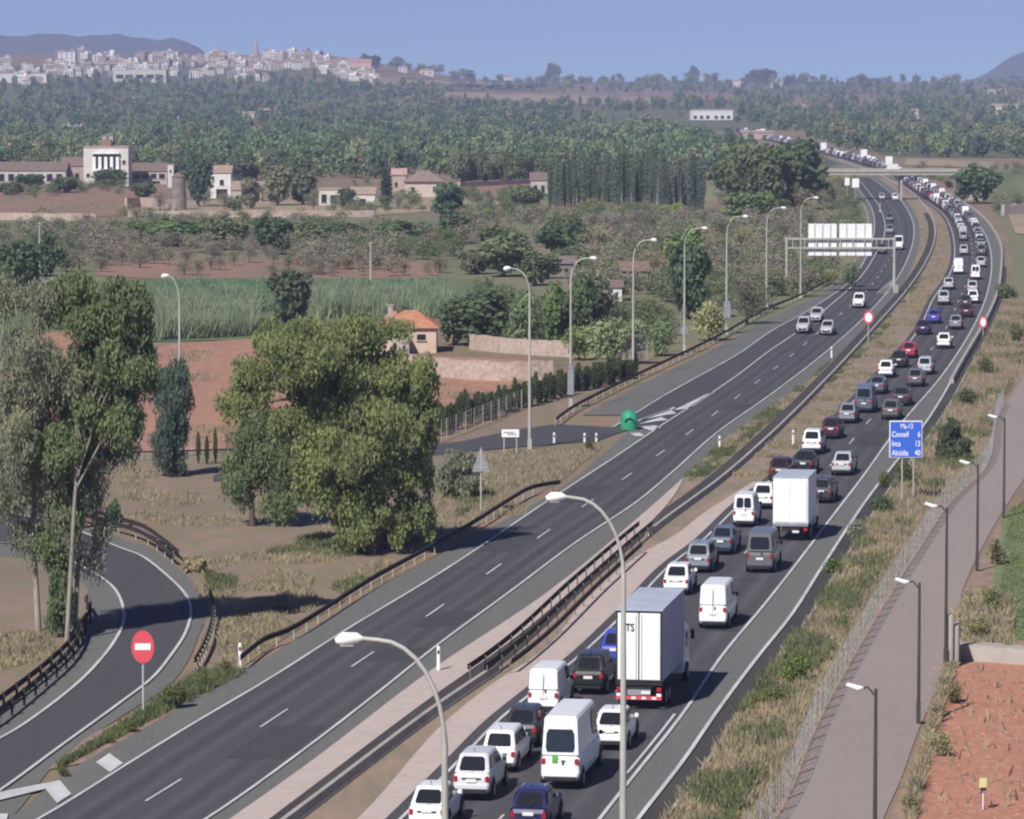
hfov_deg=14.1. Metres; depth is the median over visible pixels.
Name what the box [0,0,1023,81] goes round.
sky
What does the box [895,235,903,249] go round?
panel van
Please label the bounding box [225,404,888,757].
road patches
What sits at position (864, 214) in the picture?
field
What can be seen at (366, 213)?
garden wall
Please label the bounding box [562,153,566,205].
cypress
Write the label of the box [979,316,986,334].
road sign
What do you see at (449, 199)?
broadleaf tree
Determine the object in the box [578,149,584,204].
cypress
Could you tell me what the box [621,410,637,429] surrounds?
exit beacon
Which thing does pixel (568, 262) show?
hut
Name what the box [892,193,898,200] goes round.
hatchback
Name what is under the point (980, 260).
hatchback
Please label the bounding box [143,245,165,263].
bare tree
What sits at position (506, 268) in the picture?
street lamp
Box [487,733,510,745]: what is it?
rear window
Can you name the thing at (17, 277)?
broadleaf tree
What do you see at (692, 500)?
median barrier
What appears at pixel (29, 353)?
eucalyptus
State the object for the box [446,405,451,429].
cypress
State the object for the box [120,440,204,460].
wire fence
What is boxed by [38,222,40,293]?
mast
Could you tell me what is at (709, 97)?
field
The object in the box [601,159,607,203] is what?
cypress
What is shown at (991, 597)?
shrub
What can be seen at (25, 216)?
garden wall
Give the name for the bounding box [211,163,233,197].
farmhouse
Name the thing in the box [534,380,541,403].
cypress
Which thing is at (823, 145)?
box truck
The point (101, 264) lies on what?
bare tree
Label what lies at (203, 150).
broadleaf tree
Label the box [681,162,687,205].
cypress
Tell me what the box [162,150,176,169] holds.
broadleaf tree
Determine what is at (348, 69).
house
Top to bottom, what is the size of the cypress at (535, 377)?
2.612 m
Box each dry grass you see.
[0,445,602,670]
[696,223,950,476]
[790,240,1019,818]
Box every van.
[528,660,573,710]
[541,699,602,787]
[699,577,738,627]
[733,491,761,526]
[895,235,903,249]
[932,193,939,202]
[953,199,959,207]
[953,258,964,273]
[958,226,967,238]
[961,206,968,216]
[970,264,981,279]
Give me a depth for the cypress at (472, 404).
301.81 m
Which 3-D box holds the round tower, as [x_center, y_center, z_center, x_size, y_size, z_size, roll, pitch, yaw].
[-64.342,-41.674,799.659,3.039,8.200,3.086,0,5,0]
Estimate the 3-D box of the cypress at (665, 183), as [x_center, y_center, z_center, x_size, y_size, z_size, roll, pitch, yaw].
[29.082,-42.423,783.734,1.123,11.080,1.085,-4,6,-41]
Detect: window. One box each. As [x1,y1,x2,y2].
[0,174,4,181]
[8,174,14,181]
[46,174,51,181]
[321,195,326,202]
[330,195,338,203]
[416,334,425,340]
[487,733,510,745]
[516,727,525,743]
[686,631,688,646]
[690,545,706,553]
[710,542,714,552]
[816,479,828,486]
[919,358,929,363]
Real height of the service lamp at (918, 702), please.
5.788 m
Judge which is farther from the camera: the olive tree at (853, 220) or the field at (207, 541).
the olive tree at (853, 220)
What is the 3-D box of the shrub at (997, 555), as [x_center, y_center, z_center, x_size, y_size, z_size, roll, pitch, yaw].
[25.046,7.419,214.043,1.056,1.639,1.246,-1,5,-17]
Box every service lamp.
[846,682,876,818]
[895,577,920,723]
[924,502,947,663]
[959,460,978,570]
[988,414,1005,517]
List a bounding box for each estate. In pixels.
[483,722,532,770]
[685,539,718,571]
[816,475,837,502]
[917,356,934,374]
[958,244,968,254]
[966,279,979,292]
[966,289,979,303]
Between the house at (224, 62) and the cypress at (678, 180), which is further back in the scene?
the house at (224, 62)
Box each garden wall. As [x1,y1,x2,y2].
[0,212,95,220]
[124,197,174,210]
[128,210,373,217]
[381,352,552,381]
[457,179,530,186]
[469,334,644,357]
[960,641,1023,664]
[1001,203,1023,214]
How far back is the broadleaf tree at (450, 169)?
1046.24 m
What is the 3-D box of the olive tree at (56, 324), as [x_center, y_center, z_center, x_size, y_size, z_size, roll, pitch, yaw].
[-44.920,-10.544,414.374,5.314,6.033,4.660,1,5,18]
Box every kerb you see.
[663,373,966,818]
[830,197,868,286]
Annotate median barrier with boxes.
[280,664,500,818]
[646,159,936,535]
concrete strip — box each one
[230,478,683,818]
[357,482,756,818]
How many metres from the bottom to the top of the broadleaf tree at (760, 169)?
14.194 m
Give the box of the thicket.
[0,165,1023,294]
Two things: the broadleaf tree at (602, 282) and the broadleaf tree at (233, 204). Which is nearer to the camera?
the broadleaf tree at (602, 282)
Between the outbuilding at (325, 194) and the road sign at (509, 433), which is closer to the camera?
the road sign at (509, 433)
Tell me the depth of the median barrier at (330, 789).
154.03 m
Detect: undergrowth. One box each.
[0,161,1023,342]
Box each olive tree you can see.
[40,274,65,329]
[121,218,152,241]
[482,208,497,219]
[502,292,541,339]
[561,325,591,360]
[578,314,649,363]
[606,206,631,212]
[644,320,676,355]
[652,204,671,214]
[653,217,683,229]
[689,298,727,338]
[707,235,729,250]
[717,216,758,232]
[734,225,775,244]
[782,244,812,252]
[833,217,861,233]
[837,218,856,240]
[838,260,860,286]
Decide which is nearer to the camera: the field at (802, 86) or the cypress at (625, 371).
the cypress at (625, 371)
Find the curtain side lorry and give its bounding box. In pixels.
[615,587,694,705]
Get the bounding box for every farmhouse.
[0,162,68,182]
[61,157,83,181]
[83,135,131,185]
[132,163,167,183]
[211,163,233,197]
[380,311,397,330]
[383,304,440,353]
[391,168,407,195]
[402,171,445,196]
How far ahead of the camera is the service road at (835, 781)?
175.57 m
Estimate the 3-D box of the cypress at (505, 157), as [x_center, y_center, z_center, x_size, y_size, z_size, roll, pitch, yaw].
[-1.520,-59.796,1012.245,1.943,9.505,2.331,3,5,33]
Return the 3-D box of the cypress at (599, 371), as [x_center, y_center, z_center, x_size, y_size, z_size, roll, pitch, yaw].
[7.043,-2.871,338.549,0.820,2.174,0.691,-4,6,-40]
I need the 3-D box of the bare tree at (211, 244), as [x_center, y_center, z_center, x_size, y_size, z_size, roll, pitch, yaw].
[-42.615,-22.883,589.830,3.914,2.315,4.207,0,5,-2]
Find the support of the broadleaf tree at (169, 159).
on the ground at (644, 356)
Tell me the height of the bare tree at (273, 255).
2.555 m
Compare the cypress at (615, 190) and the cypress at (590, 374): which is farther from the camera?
the cypress at (615, 190)
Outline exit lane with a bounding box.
[615,181,884,426]
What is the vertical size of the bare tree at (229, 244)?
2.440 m
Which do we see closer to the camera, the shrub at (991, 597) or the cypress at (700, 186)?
the shrub at (991, 597)
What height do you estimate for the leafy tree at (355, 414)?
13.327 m
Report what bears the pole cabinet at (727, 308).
attached to the street lamp at (726, 325)
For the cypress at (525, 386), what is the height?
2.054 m
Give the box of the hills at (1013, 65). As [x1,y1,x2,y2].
[963,52,1023,81]
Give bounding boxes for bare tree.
[63,249,93,269]
[91,257,112,271]
[113,249,127,265]
[125,251,148,267]
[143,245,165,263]
[151,192,171,210]
[152,234,174,248]
[171,260,194,274]
[174,249,199,261]
[178,245,195,257]
[187,259,207,275]
[200,193,209,204]
[200,242,224,255]
[204,255,216,269]
[207,240,230,254]
[207,245,225,261]
[211,255,228,269]
[215,191,227,207]
[219,194,234,209]
[225,249,241,265]
[240,244,261,262]
[243,235,259,250]
[259,244,276,257]
[265,247,280,263]
[266,263,280,273]
[280,256,295,267]
[302,257,323,273]
[303,193,311,205]
[306,196,319,208]
[310,190,320,203]
[328,197,340,209]
[332,258,345,268]
[334,254,356,269]
[392,190,404,205]
[393,194,402,208]
[418,232,442,239]
[424,232,443,246]
[427,257,442,271]
[432,257,451,272]
[592,225,613,235]
[592,242,612,255]
[604,212,632,231]
[625,208,648,226]
[639,250,667,269]
[645,213,667,229]
[687,208,712,221]
[693,222,720,250]
[700,236,718,251]
[706,170,727,204]
[725,273,780,324]
[728,226,762,251]
[742,251,767,263]
[757,251,782,259]
[759,266,783,288]
[770,213,789,221]
[771,221,794,236]
[787,188,814,205]
[798,207,825,223]
[811,188,826,196]
[815,152,833,167]
[825,184,847,202]
[828,175,848,190]
[831,174,851,196]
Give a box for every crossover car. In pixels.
[974,231,983,241]
[975,236,985,246]
[975,239,985,246]
[976,243,986,255]
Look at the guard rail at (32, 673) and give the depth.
174.94 m
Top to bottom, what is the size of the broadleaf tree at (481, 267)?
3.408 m
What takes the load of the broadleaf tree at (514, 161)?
on the field at (483, 189)
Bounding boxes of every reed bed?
[94,274,465,339]
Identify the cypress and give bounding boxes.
[195,431,200,462]
[204,435,209,464]
[213,427,217,462]
[379,170,393,208]
[440,406,444,432]
[441,408,449,433]
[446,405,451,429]
[449,402,454,430]
[452,403,457,429]
[454,396,461,427]
[459,392,464,426]
[462,388,467,424]
[464,393,471,424]
[470,399,475,423]
[473,392,478,420]
[476,390,480,419]
[479,391,486,420]
[484,394,487,419]
[486,393,491,416]
[488,391,494,417]
[493,392,499,416]
[495,384,502,414]
[501,389,504,412]
[504,388,511,412]
[509,388,514,410]
[511,377,519,408]
[518,385,524,407]
[522,381,526,405]
[526,376,535,406]
[533,371,538,400]
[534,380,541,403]
[542,373,549,402]
[547,160,552,209]
[548,372,554,399]
[551,155,556,204]
[552,374,558,399]
[554,166,557,209]
[556,154,560,206]
[556,368,559,395]
[557,368,565,397]
[558,161,564,206]
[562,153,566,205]
[563,373,567,395]
[565,148,570,206]
[569,159,572,205]
[571,144,576,206]
[575,362,581,390]
[576,149,580,203]
[577,370,584,390]
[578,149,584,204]
[582,151,586,205]
[582,366,588,389]
[585,154,590,200]
[586,366,591,389]
[589,152,592,200]
[590,152,596,200]
[590,361,597,387]
[595,166,597,204]
[596,361,602,385]
[597,158,601,204]
[599,364,605,385]
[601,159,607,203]
[602,362,606,383]
[605,152,610,205]
[605,357,612,383]
[609,159,615,204]
[611,357,617,382]
[613,157,618,205]
[616,356,622,379]
[617,142,621,205]
[621,142,624,203]
[621,359,628,378]
[622,148,629,201]
[628,156,631,201]
[628,359,635,378]
[631,158,634,201]
[631,350,638,372]
[633,156,637,203]
[636,155,641,202]
[640,158,644,201]
[644,154,647,202]
[647,149,649,204]
[648,150,654,203]
[653,156,657,205]
[657,159,661,206]
[660,156,665,205]
[663,157,667,206]
[667,160,673,205]
[669,166,674,204]
[674,164,677,202]
[676,156,680,203]
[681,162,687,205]
[686,152,692,208]
[691,152,694,209]
[693,159,699,210]
[696,160,703,208]
[700,156,706,208]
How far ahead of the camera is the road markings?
181.29 m
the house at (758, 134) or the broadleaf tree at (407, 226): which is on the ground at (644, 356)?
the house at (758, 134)
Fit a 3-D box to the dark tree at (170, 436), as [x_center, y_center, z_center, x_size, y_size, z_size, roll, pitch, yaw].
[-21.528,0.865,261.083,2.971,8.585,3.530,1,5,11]
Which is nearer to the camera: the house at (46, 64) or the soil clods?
the soil clods
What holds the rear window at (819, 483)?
in the estate at (827, 485)
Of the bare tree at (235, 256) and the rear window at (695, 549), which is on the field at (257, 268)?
the bare tree at (235, 256)
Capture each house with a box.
[0,55,10,65]
[1,61,8,68]
[5,69,12,72]
[19,73,29,83]
[23,79,31,86]
[25,62,32,70]
[32,67,42,71]
[35,76,41,83]
[43,61,54,69]
[46,67,55,70]
[48,71,58,78]
[55,50,65,57]
[55,58,63,62]
[55,64,63,73]
[60,61,68,69]
[63,69,73,77]
[71,62,78,69]
[75,64,80,69]
[75,70,80,76]
[80,51,90,60]
[83,61,93,67]
[83,68,90,74]
[86,68,94,76]
[92,53,102,63]
[96,63,104,70]
[99,56,109,60]
[104,50,117,54]
[104,61,117,65]
[104,64,112,70]
[107,53,113,59]
[108,71,112,79]
[109,60,123,65]
[114,54,119,59]
[123,61,131,68]
[132,59,138,67]
[135,51,147,59]
[147,62,159,69]
[151,51,158,61]
[154,52,163,61]
[159,58,172,64]
[161,63,167,69]
[167,54,175,59]
[169,71,180,75]
[172,50,181,57]
[173,61,184,67]
[173,62,180,68]
[180,54,188,64]
[186,59,194,65]
[189,69,198,77]
[191,61,197,65]
[196,54,202,62]
[199,69,202,76]
[203,65,207,73]
[204,51,211,60]
[207,61,215,66]
[207,69,214,75]
[209,51,219,60]
[211,54,216,60]
[217,59,231,66]
[217,67,223,73]
[227,69,236,77]
[229,52,235,59]
[229,60,234,66]
[235,62,242,69]
[237,111,255,118]
[239,60,247,65]
[242,56,251,60]
[243,66,253,73]
[248,61,253,65]
[254,56,259,60]
[254,68,263,73]
[254,74,259,80]
[261,54,270,61]
[262,74,270,81]
[266,49,275,59]
[270,62,282,69]
[277,51,282,59]
[282,62,287,67]
[283,51,287,59]
[285,59,294,62]
[287,47,297,56]
[290,51,300,58]
[292,61,301,69]
[300,59,310,67]
[305,51,312,60]
[313,50,318,61]
[315,56,323,66]
[321,65,330,73]
[329,66,336,73]
[333,57,341,65]
[337,66,345,71]
[337,70,346,78]
[338,60,345,65]
[345,66,350,75]
[349,74,354,80]
[357,67,365,74]
[363,74,374,82]
[365,69,370,75]
[398,66,406,72]
[419,69,433,76]
[500,75,510,81]
[733,79,740,86]
[740,130,773,138]
[910,108,918,118]
[987,89,1005,94]
[990,104,1018,113]
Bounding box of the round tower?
[171,172,186,209]
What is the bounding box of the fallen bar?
[941,711,950,717]
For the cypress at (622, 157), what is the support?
on the ground at (644, 356)
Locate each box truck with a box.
[773,469,822,538]
[819,142,826,151]
[859,149,866,158]
[885,156,892,165]
[887,164,901,168]
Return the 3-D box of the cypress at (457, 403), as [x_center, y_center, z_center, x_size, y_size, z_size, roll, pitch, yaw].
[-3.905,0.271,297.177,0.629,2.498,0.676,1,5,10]
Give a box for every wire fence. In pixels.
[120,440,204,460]
[438,341,665,440]
[745,388,1003,818]
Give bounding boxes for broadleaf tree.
[0,182,23,194]
[0,240,44,285]
[0,270,24,301]
[1,153,13,161]
[13,145,21,161]
[14,173,45,185]
[21,147,43,161]
[27,155,42,161]
[29,231,68,276]
[39,156,49,161]
[43,146,51,158]
[49,150,77,161]
[49,176,77,192]
[91,167,128,184]
[127,181,156,196]
[133,149,138,162]
[138,148,167,162]
[146,218,206,245]
[152,156,168,162]
[161,154,172,162]
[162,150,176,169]
[173,152,197,180]
[186,152,214,206]
[200,142,207,156]
[200,150,223,180]
[203,216,249,249]
[220,154,227,164]
[224,151,257,180]
[225,199,242,210]
[238,178,262,208]
[240,150,253,179]
[250,216,295,254]
[251,164,260,178]
[260,165,292,204]
[263,148,279,168]
[266,268,313,325]
[270,149,298,167]
[278,152,298,171]
[278,156,297,175]
[289,148,313,171]
[290,220,335,240]
[291,168,316,203]
[322,221,368,241]
[337,188,355,208]
[364,55,380,67]
[372,219,427,238]
[430,182,467,214]
[436,300,462,345]
[438,212,471,239]
[438,289,513,342]
[446,160,454,178]
[451,149,471,181]
[457,249,487,273]
[460,151,477,180]
[474,147,483,180]
[475,232,538,276]
[476,225,511,246]
[483,159,495,180]
[485,148,503,179]
[486,154,502,180]
[496,230,529,243]
[501,148,519,179]
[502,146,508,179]
[506,154,531,179]
[509,185,546,205]
[511,149,534,178]
[511,164,527,178]
[519,253,562,277]
[520,252,552,285]
[528,148,545,168]
[531,221,597,252]
[533,156,554,171]
[540,280,569,340]
[541,215,580,227]
[545,63,561,83]
[548,245,590,267]
[565,217,587,228]
[567,272,610,337]
[576,225,612,247]
[583,269,618,315]
[660,225,705,254]
[665,241,713,319]
[670,202,683,212]
[688,65,699,75]
[706,138,757,194]
[721,190,773,218]
[730,141,786,198]
[748,68,778,83]
[768,198,790,214]
[774,136,833,209]
[953,164,1004,203]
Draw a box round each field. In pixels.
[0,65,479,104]
[0,186,175,215]
[0,203,827,350]
[0,279,479,343]
[10,104,1023,136]
[35,331,125,451]
[96,258,438,278]
[107,446,602,667]
[132,338,297,450]
[176,196,540,214]
[347,76,562,84]
[383,85,555,90]
[421,355,527,413]
[443,91,650,104]
[462,184,530,197]
[609,81,1013,92]
[687,96,749,101]
[788,104,866,107]
[789,235,861,302]
[821,187,867,223]
[833,164,1018,177]
[875,124,1023,157]
[903,158,993,167]
[918,113,1023,119]
[957,184,1023,297]
[992,507,1023,638]
[1008,214,1023,233]
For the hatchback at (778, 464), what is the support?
on the road at (595, 795)
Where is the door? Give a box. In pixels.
[216,189,226,197]
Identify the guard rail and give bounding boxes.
[0,594,91,704]
[0,613,86,715]
[7,497,173,563]
[28,493,178,553]
[194,588,215,667]
[238,480,560,668]
[467,521,638,678]
[484,521,651,670]
[509,542,642,672]
[555,280,828,425]
[928,181,1003,382]
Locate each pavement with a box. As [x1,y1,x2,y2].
[0,506,207,818]
[10,430,652,818]
[208,156,919,818]
[583,184,873,414]
[602,202,1000,818]
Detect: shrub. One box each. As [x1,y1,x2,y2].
[58,766,69,776]
[102,732,114,742]
[123,720,137,732]
[161,684,186,699]
[194,671,212,684]
[219,659,231,670]
[584,440,594,449]
[766,685,788,702]
[779,651,813,681]
[822,558,844,572]
[847,517,869,537]
[867,494,890,509]
[878,471,892,486]
[894,459,918,481]
[901,794,921,814]
[931,729,955,756]
[944,180,953,187]
[945,680,963,702]
[957,386,979,403]
[961,617,994,636]
[976,356,995,372]
[980,585,1002,608]
[985,538,1008,564]
[995,282,1019,297]
[1007,322,1023,340]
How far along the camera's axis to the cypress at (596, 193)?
825.67 m
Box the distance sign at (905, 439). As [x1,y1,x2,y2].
[889,421,921,498]
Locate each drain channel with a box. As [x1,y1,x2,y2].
[270,213,933,818]
[641,266,1006,818]
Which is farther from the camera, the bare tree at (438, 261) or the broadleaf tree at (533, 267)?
the bare tree at (438, 261)
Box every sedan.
[709,523,741,553]
[794,450,819,469]
[820,318,835,334]
[831,450,856,474]
[838,402,859,423]
[869,375,888,393]
[877,244,886,253]
[878,193,885,199]
[892,385,912,405]
[927,309,941,323]
[942,277,955,289]
[948,315,963,329]
[959,295,972,307]
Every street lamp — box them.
[161,274,182,457]
[335,632,447,818]
[503,266,531,448]
[546,492,626,818]
[568,256,596,407]
[632,238,656,368]
[683,227,706,350]
[725,215,747,333]
[765,206,785,309]
[799,196,817,297]
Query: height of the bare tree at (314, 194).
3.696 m
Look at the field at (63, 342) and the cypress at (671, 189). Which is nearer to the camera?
the field at (63, 342)
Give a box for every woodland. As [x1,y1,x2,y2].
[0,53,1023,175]
[0,61,1023,177]
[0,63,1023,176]
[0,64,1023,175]
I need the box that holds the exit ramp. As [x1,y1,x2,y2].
[213,424,626,481]
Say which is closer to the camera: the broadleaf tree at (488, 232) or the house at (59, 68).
the broadleaf tree at (488, 232)
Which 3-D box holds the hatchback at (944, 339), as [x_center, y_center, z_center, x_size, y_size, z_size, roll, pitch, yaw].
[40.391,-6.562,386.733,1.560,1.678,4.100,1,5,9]
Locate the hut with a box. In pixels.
[555,256,576,276]
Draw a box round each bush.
[182,554,206,573]
[434,448,483,497]
[934,417,973,459]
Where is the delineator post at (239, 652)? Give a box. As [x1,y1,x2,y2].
[238,643,241,666]
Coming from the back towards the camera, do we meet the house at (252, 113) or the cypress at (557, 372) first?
the house at (252, 113)
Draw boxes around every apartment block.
[58,52,76,65]
[347,59,371,72]
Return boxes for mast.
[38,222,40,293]
[369,242,371,279]
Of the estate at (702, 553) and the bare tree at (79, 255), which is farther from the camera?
the bare tree at (79, 255)
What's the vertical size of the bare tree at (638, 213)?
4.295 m
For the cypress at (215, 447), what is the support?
on the field at (207, 541)
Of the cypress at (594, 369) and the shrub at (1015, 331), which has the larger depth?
the shrub at (1015, 331)
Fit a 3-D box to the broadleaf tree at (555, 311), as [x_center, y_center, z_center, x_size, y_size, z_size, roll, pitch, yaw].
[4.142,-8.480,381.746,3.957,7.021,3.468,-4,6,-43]
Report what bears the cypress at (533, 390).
on the ground at (644, 356)
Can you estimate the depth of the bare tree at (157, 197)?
791.33 m
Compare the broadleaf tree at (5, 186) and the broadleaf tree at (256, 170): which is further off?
the broadleaf tree at (256, 170)
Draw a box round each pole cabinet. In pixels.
[567,364,573,394]
[724,300,730,317]
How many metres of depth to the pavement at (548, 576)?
206.23 m
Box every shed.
[230,181,263,200]
[608,280,623,300]
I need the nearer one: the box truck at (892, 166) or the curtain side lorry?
the curtain side lorry
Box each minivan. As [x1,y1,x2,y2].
[746,526,782,571]
[854,383,877,412]
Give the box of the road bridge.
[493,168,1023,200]
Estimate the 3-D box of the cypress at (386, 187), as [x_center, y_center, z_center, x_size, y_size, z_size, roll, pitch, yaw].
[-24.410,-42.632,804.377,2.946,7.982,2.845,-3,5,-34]
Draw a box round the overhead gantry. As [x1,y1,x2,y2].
[785,224,897,294]
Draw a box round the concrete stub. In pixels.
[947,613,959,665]
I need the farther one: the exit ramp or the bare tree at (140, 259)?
the bare tree at (140, 259)
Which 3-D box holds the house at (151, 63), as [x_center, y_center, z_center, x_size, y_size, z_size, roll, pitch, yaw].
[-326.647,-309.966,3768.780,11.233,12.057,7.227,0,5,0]
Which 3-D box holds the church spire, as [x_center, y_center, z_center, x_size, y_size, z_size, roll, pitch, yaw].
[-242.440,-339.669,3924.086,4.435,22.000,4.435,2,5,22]
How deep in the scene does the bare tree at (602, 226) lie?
632.40 m
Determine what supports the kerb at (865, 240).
on the pavement at (636, 399)
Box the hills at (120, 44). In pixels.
[0,33,204,56]
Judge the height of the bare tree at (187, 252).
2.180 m
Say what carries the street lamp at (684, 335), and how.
on the ground at (644, 356)
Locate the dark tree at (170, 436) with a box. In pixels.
[147,356,195,476]
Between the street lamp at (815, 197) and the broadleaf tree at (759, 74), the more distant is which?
the broadleaf tree at (759, 74)
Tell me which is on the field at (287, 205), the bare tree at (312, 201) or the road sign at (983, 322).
the bare tree at (312, 201)
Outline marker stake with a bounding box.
[979,778,986,809]
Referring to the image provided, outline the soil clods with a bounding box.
[926,665,1023,818]
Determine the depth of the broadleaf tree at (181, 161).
1024.58 m
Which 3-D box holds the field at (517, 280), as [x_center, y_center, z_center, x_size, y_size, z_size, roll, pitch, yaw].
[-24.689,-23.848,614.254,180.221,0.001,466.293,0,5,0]
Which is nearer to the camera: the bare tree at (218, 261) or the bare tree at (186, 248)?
the bare tree at (218, 261)
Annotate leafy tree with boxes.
[30,267,162,641]
[33,487,84,637]
[106,498,122,527]
[213,310,442,554]
[218,405,306,527]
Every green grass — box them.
[201,409,783,611]
[683,275,923,476]
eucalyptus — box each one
[0,273,88,514]
[0,366,118,632]
[7,386,144,633]
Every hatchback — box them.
[409,780,464,818]
[506,702,549,746]
[510,783,563,818]
[596,704,638,748]
[600,627,615,658]
[663,561,696,594]
[753,482,772,507]
[769,456,794,480]
[809,307,823,321]
[822,415,843,438]
[878,359,896,377]
[881,399,902,419]
[885,213,893,221]
[885,225,894,233]
[891,349,908,367]
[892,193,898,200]
[901,341,918,357]
[907,367,925,386]
[916,319,931,334]
[936,332,952,348]
[959,303,973,316]
[975,256,986,266]
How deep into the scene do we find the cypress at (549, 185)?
800.67 m
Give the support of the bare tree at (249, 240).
on the field at (517, 280)
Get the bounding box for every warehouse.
[0,73,49,82]
[113,70,168,82]
[689,110,732,119]
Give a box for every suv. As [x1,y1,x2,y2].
[453,745,508,799]
[573,648,616,693]
[795,316,811,333]
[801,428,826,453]
[852,292,866,307]
[937,290,950,304]
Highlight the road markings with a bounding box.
[0,155,991,818]
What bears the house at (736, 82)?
on the field at (802, 86)
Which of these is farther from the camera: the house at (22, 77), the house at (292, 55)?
the house at (292, 55)
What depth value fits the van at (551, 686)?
162.84 m
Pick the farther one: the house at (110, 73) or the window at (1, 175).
the house at (110, 73)
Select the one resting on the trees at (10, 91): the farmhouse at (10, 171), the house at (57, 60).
the house at (57, 60)
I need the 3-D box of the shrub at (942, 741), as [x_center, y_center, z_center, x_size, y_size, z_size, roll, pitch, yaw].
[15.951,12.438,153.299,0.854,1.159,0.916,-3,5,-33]
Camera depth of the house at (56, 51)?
4159.73 m
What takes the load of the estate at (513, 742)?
on the road at (595, 795)
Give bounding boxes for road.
[0,513,188,787]
[40,146,913,818]
[385,133,990,818]
[779,377,1023,818]
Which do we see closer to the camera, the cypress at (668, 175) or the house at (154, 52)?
the cypress at (668, 175)
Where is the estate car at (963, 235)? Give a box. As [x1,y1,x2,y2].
[958,231,967,240]
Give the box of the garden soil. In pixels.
[911,661,1023,818]
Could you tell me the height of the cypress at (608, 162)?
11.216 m
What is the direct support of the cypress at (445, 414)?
on the ground at (644, 356)
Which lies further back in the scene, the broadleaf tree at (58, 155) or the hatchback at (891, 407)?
the broadleaf tree at (58, 155)
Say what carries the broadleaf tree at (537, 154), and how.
on the ground at (644, 356)
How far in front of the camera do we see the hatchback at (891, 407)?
304.48 m
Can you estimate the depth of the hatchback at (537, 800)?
137.37 m
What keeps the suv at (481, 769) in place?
on the road at (595, 795)
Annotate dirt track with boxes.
[462,378,626,438]
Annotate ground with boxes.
[0,54,1023,818]
[304,155,950,818]
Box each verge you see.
[0,557,87,704]
[47,660,228,769]
[640,298,1023,818]
[890,506,1023,818]
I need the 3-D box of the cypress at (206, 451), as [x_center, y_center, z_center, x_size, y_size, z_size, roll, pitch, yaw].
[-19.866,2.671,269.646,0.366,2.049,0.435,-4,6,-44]
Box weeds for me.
[1,186,1023,814]
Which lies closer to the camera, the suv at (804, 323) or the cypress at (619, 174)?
the suv at (804, 323)
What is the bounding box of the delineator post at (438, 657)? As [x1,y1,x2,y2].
[437,646,439,669]
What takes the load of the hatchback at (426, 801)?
on the road at (595, 795)
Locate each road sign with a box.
[131,630,153,709]
[472,448,489,512]
[501,429,518,453]
[681,326,687,334]
[845,178,849,184]
[852,178,858,197]
[863,310,873,343]
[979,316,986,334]
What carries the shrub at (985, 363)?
on the verge at (843, 676)
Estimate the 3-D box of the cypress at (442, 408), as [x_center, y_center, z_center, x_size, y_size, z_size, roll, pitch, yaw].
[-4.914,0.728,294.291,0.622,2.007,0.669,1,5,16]
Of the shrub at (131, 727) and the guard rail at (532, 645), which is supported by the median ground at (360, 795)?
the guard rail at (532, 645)
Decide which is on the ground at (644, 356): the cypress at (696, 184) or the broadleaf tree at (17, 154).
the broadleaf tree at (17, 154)
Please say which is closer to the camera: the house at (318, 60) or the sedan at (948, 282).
the sedan at (948, 282)
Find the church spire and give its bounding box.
[254,41,258,54]
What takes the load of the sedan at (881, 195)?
on the road at (328, 684)
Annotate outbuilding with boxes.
[167,163,174,187]
[318,188,345,204]
[349,187,376,206]
[529,172,551,192]
[618,261,649,291]
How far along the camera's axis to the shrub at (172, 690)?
166.26 m
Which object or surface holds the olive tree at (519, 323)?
on the ground at (644, 356)

